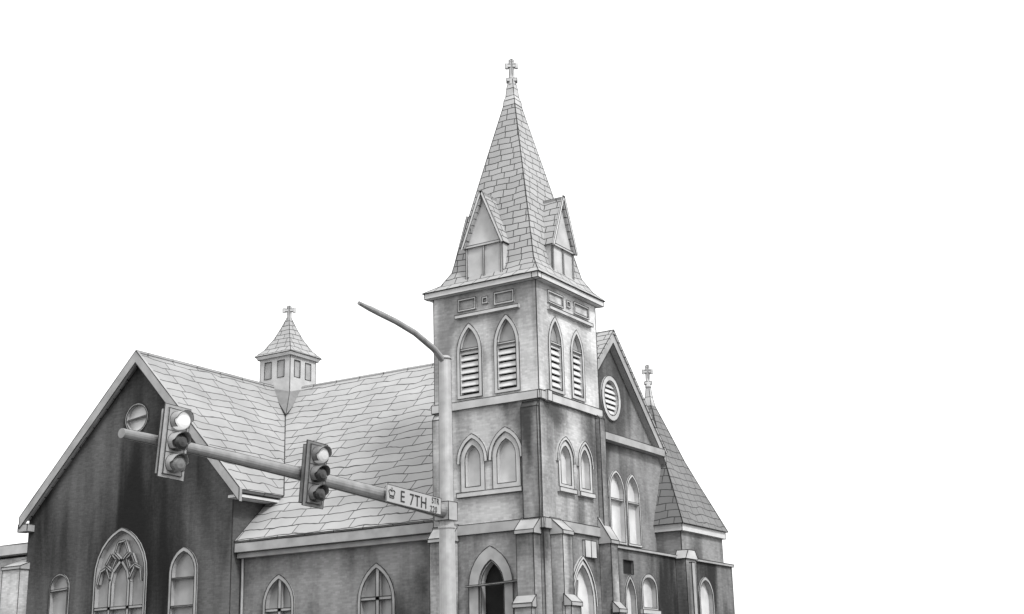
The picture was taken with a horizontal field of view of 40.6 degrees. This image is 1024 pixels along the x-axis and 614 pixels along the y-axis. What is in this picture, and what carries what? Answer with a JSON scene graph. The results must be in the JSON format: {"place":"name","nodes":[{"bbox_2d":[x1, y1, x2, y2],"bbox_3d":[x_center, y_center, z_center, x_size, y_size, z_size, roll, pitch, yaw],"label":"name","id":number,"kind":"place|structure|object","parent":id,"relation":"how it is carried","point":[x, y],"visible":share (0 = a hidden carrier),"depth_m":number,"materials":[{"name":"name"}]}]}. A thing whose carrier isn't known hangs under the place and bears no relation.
{"place":"outdoors","nodes":[
{"label":"outdoors","id":0,"kind":"place"},
{"bbox_2d":[118,301,457,613],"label":"signal pole","id":1,"kind":"object","parent":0,"point":[447,518],"visible":0.85,"depth_m":25.17,"materials":[{"name":"metal"}]},
{"bbox_2d":[154,403,193,481],"bbox_3d":[-4.791,1.919,19.592,0.457,1.046,0.519,-7,-18,31],"label":"traffic signal","id":2,"kind":"object","parent":1,"relation":"attached to","point":[172,460],"visible":1,"depth_m":19.48,"materials":[{"name":"metal"}]},
{"bbox_2d":[298,439,331,508],"bbox_3d":[-3.155,2.680,22.114,0.457,1.046,0.519,-7,-18,31],"label":"traffic signal","id":3,"kind":"object","parent":1,"relation":"attached to","point":[314,488],"visible":1,"depth_m":22.00,"materials":[{"name":"metal"}]},
{"bbox_2d":[386,484,440,514],"bbox_3d":[-1.762,3.420,24.505,0.112,0.310,1.660,-11,-21,30],"label":"street name sign","id":4,"kind":"object","parent":1,"relation":"attached to","point":[412,499],"visible":1,"depth_m":24.44,"materials":[{"name":"metal"}]},
{"bbox_2d":[0,0,1023,613],"label":"sky","id":5,"kind":"structure","parent":0,"point":[805,218],"materials":[{"name":"white"}]},
{"label":"ground","id":6,"kind":"structure","parent":0,"visible":0},
{"bbox_2d":[0,59,734,613],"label":"church","id":7,"kind":"structure","parent":6,"relation":"on","point":[578,489],"depth_m":58.44,"materials":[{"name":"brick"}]},
{"bbox_2d":[47,573,68,613],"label":"window","id":8,"kind":"structure","parent":7,"relation":"in","point":[58,599],"depth_m":63.80,"materials":[{"name":"glass"}]},
{"bbox_2d":[91,527,146,613],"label":"window","id":9,"kind":"structure","parent":7,"relation":"in","point":[120,570],"depth_m":61.94,"materials":[{"name":"glass"}]},
{"bbox_2d":[125,403,148,430],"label":"window","id":10,"kind":"structure","parent":7,"relation":"in","point":[136,418],"depth_m":63.69,"materials":[{"name":"glass"}]},
{"bbox_2d":[167,547,197,613],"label":"window","id":11,"kind":"structure","parent":7,"relation":"in","point":[183,569],"depth_m":59.87,"materials":[{"name":"glass"}]},
{"bbox_2d":[262,574,294,613],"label":"window","id":12,"kind":"structure","parent":7,"relation":"in","point":[278,598],"depth_m":57.59,"materials":[{"name":"glass"}]},
{"bbox_2d":[357,563,395,613],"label":"window","id":13,"kind":"structure","parent":7,"relation":"in","point":[376,593],"depth_m":55.04,"materials":[{"name":"glass"}]},
{"bbox_2d":[456,323,482,399],"bbox_3d":[-1.567,2.065,53.140,1.172,2.970,0.315,-11,-19,30],"label":"window","id":14,"kind":"structure","parent":7,"relation":"in","point":[469,355],"depth_m":53.08,"materials":[{"name":"wood"}]},
{"bbox_2d":[456,433,488,491],"bbox_3d":[-1.421,5.859,52.001,1.385,2.204,0.355,-11,-19,30],"label":"window","id":15,"kind":"structure","parent":7,"relation":"in","point":[472,454],"depth_m":52.03,"materials":[{"name":"stone"}]},
{"bbox_2d":[465,545,516,613],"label":"doorway","id":16,"kind":"structure","parent":7,"relation":"in","point":[490,587],"depth_m":50.49,"materials":[{"name":"stone"}]},
{"bbox_2d":[488,426,521,488],"bbox_3d":[-0.157,5.574,51.266,1.524,2.281,0.355,-11,-19,30],"label":"window","id":17,"kind":"structure","parent":7,"relation":"in","point":[504,452],"depth_m":51.30,"materials":[{"name":"glass"}]},
{"bbox_2d":[493,314,520,393],"bbox_3d":[-0.131,1.750,52.303,1.151,3.038,0.314,-11,-19,30],"label":"window","id":18,"kind":"structure","parent":7,"relation":"in","point":[506,345],"depth_m":52.24,"materials":[{"name":"wood"}]},
{"bbox_2d":[547,317,564,394],"bbox_3d":[1.563,1.827,52.653,0.314,3.001,1.140,-11,-19,30],"label":"window","id":19,"kind":"structure","parent":7,"relation":"in","point":[555,350],"depth_m":52.70,"materials":[{"name":"wood"}]},
{"bbox_2d":[556,436,577,494],"bbox_3d":[1.935,5.925,51.847,0.393,2.145,1.345,-11,-19,30],"label":"window","id":20,"kind":"structure","parent":7,"relation":"in","point":[565,455],"depth_m":52.01,"materials":[{"name":"stone"}]},
{"bbox_2d":[569,329,585,401],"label":"window","id":21,"kind":"structure","parent":7,"relation":"in","point":[576,352],"depth_m":54.04,"materials":[{"name":"wood"}]},
{"bbox_2d":[576,441,595,498],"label":"window","id":22,"kind":"structure","parent":7,"relation":"in","point":[584,458],"depth_m":53.23,"materials":[{"name":"stone"}]},
{"bbox_2d":[574,555,598,613],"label":"window","id":23,"kind":"structure","parent":7,"relation":"in","point":[585,588],"depth_m":51.83,"materials":[{"name":"glass"}]},
{"bbox_2d":[600,375,620,420],"bbox_3d":[4.333,4.114,62.101,0.336,2.083,1.822,-11,-19,30],"label":"vent","id":24,"kind":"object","parent":7,"relation":"in","point":[609,391],"depth_m":62.21,"materials":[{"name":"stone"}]},
{"bbox_2d":[608,470,626,544],"bbox_3d":[4.533,8.806,60.908,0.314,3.274,1.504,-11,-19,30],"label":"window","id":25,"kind":"structure","parent":7,"relation":"in","point":[616,491],"depth_m":61.17,"materials":[{"name":"glass"}]},
{"bbox_2d":[624,575,637,613],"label":"window","id":26,"kind":"structure","parent":7,"relation":"in","point":[630,594],"depth_m":57.43,"materials":[{"name":"stone"}]},
{"bbox_2d":[625,474,642,547],"bbox_3d":[5.357,9.154,62.190,0.314,3.273,1.375,-11,-19,30],"label":"window","id":27,"kind":"structure","parent":7,"relation":"in","point":[632,493],"depth_m":62.40,"materials":[{"name":"glass"}]},
{"bbox_2d":[640,574,661,613],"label":"window","id":28,"kind":"structure","parent":7,"relation":"in","point":[648,585],"depth_m":58.96,"materials":[{"name":"glass"}]},
{"bbox_2d":[698,577,714,613],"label":"window","id":29,"kind":"structure","parent":7,"relation":"in","point":[705,590],"depth_m":63.95,"materials":[{"name":"glass"}]}
]}

